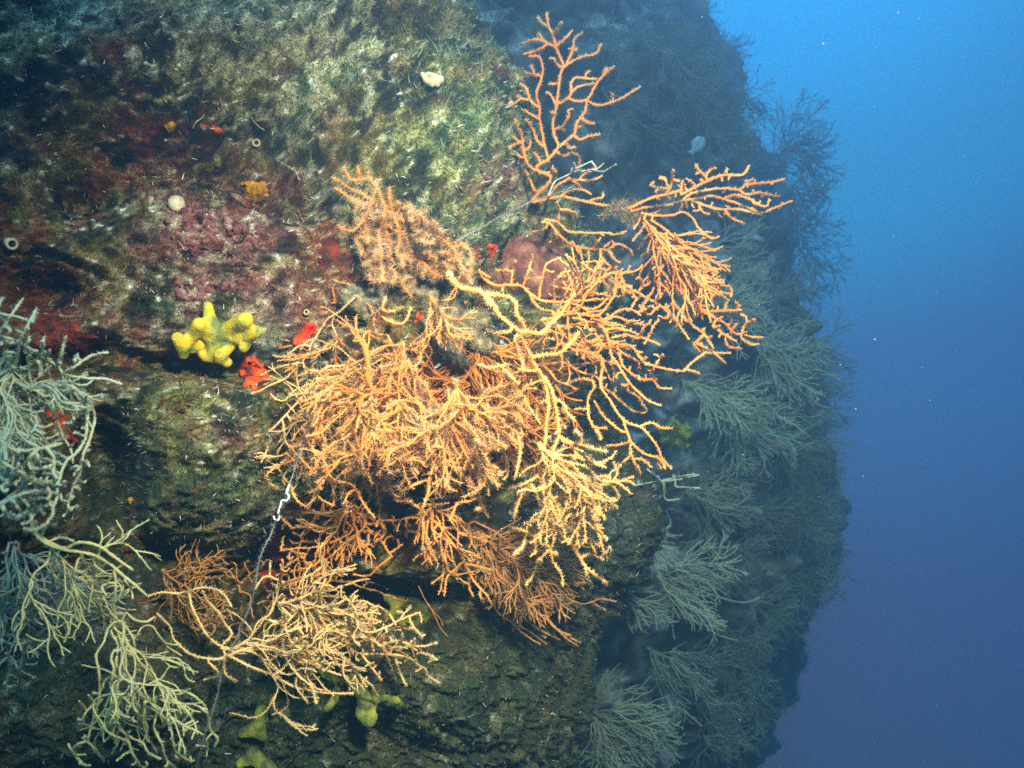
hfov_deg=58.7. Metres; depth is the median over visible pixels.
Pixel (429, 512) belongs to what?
sea fan
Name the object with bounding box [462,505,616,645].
sea fan
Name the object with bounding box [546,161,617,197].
sea fan
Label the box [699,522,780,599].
sea fan
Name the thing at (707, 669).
sea fan
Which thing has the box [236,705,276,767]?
sponge
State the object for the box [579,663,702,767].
sea fan
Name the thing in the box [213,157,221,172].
sponge
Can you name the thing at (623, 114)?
sea fan
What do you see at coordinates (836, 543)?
sea fan
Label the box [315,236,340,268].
sponge
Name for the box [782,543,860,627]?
sea fan
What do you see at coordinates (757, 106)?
sea fan
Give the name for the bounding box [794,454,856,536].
sea fan
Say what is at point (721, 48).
sea fan
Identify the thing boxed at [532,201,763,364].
sea fan
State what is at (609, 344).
sea fan
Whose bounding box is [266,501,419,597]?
sea fan
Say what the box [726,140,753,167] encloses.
sea fan
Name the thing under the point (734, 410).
sea fan
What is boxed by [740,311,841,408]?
sea fan
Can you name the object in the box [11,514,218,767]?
sea fan
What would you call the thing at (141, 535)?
sponge
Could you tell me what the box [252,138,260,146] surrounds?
tube worm
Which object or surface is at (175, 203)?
tunicate
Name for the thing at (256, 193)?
sponge
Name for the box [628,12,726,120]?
sea fan
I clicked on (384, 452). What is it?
sea fan
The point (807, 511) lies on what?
sea fan
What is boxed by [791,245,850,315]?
sea fan
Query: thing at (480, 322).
turf clump
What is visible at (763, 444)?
sea fan
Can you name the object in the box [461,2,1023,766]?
marine snow
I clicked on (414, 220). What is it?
sea fan
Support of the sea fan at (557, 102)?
on the rock terrain at (26, 228)
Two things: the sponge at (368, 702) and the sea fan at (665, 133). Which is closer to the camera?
the sponge at (368, 702)
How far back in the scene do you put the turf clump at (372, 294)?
1.13 m
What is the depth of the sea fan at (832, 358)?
2.73 m
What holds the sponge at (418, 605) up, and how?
on the rock terrain at (26, 228)
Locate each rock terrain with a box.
[0,0,669,767]
[467,0,824,767]
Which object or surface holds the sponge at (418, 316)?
on the rock terrain at (26, 228)
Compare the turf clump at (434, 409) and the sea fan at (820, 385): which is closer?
the turf clump at (434, 409)
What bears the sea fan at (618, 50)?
on the rock terrain at (605, 156)
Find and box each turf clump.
[338,283,390,320]
[397,282,497,367]
[407,400,471,436]
[526,201,576,243]
[595,196,646,233]
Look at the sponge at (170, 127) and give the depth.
1.16 m
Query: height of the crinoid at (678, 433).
0.110 m
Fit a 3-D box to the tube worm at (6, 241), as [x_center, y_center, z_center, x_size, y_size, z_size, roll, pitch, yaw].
[-0.576,-0.161,1.047,0.014,0.015,0.016,0,0,-45]
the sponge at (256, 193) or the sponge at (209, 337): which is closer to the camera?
the sponge at (209, 337)
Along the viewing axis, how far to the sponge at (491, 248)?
1.33 m
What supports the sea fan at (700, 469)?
on the rock terrain at (605, 156)
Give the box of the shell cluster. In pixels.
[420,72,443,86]
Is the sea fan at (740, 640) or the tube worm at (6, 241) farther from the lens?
the sea fan at (740, 640)
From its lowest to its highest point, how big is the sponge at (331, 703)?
0.064 m
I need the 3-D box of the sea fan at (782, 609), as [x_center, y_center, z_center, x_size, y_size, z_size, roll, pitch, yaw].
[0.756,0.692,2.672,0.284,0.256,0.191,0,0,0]
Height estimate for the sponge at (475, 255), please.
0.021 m
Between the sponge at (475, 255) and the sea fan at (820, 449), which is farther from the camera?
the sea fan at (820, 449)
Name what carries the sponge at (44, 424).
on the rock terrain at (26, 228)
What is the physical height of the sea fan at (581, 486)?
0.410 m
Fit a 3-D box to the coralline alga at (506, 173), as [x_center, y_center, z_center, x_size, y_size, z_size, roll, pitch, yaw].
[-0.018,-0.300,1.313,0.026,0.046,0.131,0,0,23]
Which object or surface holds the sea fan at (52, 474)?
on the rock terrain at (26, 228)
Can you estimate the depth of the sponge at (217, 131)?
1.22 m
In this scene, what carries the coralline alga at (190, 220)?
attached to the rock terrain at (26, 228)
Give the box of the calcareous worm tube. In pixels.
[273,484,290,520]
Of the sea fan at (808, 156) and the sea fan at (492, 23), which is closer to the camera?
the sea fan at (492, 23)
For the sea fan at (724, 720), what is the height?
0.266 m
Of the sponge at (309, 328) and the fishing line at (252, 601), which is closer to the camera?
the fishing line at (252, 601)
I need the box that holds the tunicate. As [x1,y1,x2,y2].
[168,195,185,210]
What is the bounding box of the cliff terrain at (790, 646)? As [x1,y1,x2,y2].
[636,0,851,767]
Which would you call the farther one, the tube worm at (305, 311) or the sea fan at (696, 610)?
the sea fan at (696, 610)
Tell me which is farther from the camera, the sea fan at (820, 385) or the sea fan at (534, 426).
the sea fan at (820, 385)
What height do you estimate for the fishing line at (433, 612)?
0.062 m
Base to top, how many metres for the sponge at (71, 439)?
0.049 m
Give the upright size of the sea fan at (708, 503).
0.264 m
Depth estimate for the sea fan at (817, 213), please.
4.57 m
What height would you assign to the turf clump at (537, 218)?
0.085 m
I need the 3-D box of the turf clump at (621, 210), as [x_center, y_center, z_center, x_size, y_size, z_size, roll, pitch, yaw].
[0.153,-0.240,1.271,0.081,0.065,0.041,0,0,0]
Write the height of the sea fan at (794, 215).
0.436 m
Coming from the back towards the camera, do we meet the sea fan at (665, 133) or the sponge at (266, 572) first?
the sea fan at (665, 133)
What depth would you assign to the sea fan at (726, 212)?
1.30 m
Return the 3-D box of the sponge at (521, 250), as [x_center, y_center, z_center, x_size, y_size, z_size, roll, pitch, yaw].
[0.041,-0.174,1.379,0.146,0.102,0.061,0,0,0]
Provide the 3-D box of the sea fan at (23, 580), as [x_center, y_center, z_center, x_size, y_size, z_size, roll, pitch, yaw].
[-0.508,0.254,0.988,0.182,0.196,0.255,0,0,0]
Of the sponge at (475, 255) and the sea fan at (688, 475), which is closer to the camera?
the sponge at (475, 255)
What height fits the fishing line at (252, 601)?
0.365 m
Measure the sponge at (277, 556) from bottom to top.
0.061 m
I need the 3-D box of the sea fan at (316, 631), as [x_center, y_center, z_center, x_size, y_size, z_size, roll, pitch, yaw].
[-0.240,0.286,1.095,0.321,0.234,0.279,0,0,0]
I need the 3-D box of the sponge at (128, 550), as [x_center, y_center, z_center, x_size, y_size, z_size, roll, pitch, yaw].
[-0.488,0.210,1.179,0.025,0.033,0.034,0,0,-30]
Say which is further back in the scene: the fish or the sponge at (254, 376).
the fish
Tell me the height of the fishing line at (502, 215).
0.106 m
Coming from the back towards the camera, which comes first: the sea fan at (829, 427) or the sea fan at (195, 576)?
the sea fan at (829, 427)
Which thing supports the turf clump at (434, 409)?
in the sea fan at (449, 430)
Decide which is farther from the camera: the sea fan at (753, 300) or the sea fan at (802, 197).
the sea fan at (802, 197)
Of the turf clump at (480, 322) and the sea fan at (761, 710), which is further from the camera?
the sea fan at (761, 710)
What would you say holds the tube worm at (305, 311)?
on the rock terrain at (26, 228)
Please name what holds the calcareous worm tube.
hanging from the fishing line at (252, 601)
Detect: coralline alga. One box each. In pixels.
[163,205,262,266]
[173,272,237,301]
[479,163,509,185]
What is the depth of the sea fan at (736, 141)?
2.71 m
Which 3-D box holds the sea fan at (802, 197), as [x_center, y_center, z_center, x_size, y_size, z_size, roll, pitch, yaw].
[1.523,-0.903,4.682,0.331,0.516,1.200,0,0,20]
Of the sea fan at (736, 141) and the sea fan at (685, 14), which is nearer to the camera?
the sea fan at (736, 141)
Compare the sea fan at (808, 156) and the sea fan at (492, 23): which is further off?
the sea fan at (808, 156)
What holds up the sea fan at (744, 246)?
on the rock terrain at (605, 156)
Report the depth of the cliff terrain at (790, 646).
5.13 m
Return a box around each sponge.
[29,316,97,358]
[32,413,49,436]
[46,411,78,443]
[124,545,135,554]
[135,531,148,539]
[164,121,175,132]
[171,301,262,367]
[201,124,222,134]
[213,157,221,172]
[231,354,270,390]
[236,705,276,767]
[240,181,268,204]
[257,568,279,582]
[265,534,299,563]
[293,322,316,345]
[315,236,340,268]
[316,663,340,712]
[345,673,402,726]
[382,593,430,624]
[412,310,424,322]
[472,246,480,257]
[485,243,497,263]
[495,236,586,300]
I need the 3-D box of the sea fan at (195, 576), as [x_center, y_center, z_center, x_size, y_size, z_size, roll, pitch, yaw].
[-0.228,0.306,1.207,0.545,0.256,0.396,0,0,-44]
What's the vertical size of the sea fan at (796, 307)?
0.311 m
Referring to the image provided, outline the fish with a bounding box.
[687,136,705,156]
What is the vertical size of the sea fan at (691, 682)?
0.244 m
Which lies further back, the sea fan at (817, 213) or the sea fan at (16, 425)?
the sea fan at (817, 213)
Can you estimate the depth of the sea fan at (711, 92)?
2.55 m
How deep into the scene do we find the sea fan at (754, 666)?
2.63 m
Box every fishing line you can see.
[194,409,315,767]
[418,586,447,635]
[455,185,573,240]
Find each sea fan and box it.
[0,297,122,533]
[0,440,62,519]
[0,541,128,687]
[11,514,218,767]
[138,539,422,665]
[147,543,440,736]
[239,295,367,509]
[262,272,477,523]
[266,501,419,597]
[277,287,522,493]
[329,162,500,300]
[381,371,536,521]
[391,322,590,498]
[394,489,493,604]
[441,267,635,588]
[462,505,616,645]
[477,247,707,474]
[490,10,517,53]
[506,11,640,204]
[532,163,792,225]
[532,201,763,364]
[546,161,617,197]
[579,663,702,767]
[580,12,652,89]
[588,39,654,155]
[619,519,759,645]
[623,468,700,500]
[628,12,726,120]
[633,99,688,165]
[645,642,719,730]
[647,0,721,60]
[652,631,748,708]
[662,40,762,145]
[670,410,774,512]
[680,370,809,442]
[680,464,762,560]
[689,666,754,759]
[691,720,763,767]
[692,251,785,359]
[696,202,773,287]
[698,30,757,89]
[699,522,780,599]
[708,654,789,737]
[709,395,823,477]
[712,115,768,174]
[720,620,780,674]
[721,627,775,704]
[726,140,753,167]
[727,581,815,660]
[736,65,777,129]
[739,464,851,563]
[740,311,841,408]
[754,86,847,208]
[764,259,828,361]
[767,175,841,244]
[768,167,826,242]
[769,406,854,510]
[774,403,845,474]
[778,326,845,415]
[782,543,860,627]
[784,175,853,289]
[784,369,858,442]
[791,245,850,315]
[791,495,854,573]
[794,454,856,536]
[804,306,858,377]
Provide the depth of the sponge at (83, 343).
1.09 m
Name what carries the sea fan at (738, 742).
on the rock terrain at (605, 156)
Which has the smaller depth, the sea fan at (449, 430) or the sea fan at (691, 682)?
the sea fan at (449, 430)
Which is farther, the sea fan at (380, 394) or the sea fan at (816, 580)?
the sea fan at (816, 580)
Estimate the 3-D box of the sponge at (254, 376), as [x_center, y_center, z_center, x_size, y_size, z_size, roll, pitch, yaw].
[-0.331,-0.016,1.167,0.042,0.051,0.083,0,0,-30]
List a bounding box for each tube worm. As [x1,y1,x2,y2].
[3,238,18,249]
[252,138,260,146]
[303,309,310,314]
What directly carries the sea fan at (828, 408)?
on the rock terrain at (605, 156)
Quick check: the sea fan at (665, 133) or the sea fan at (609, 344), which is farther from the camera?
the sea fan at (665, 133)
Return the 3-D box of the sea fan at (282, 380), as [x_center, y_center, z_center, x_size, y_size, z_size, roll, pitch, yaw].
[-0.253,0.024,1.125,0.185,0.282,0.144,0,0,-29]
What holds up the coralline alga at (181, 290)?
attached to the rock terrain at (26, 228)

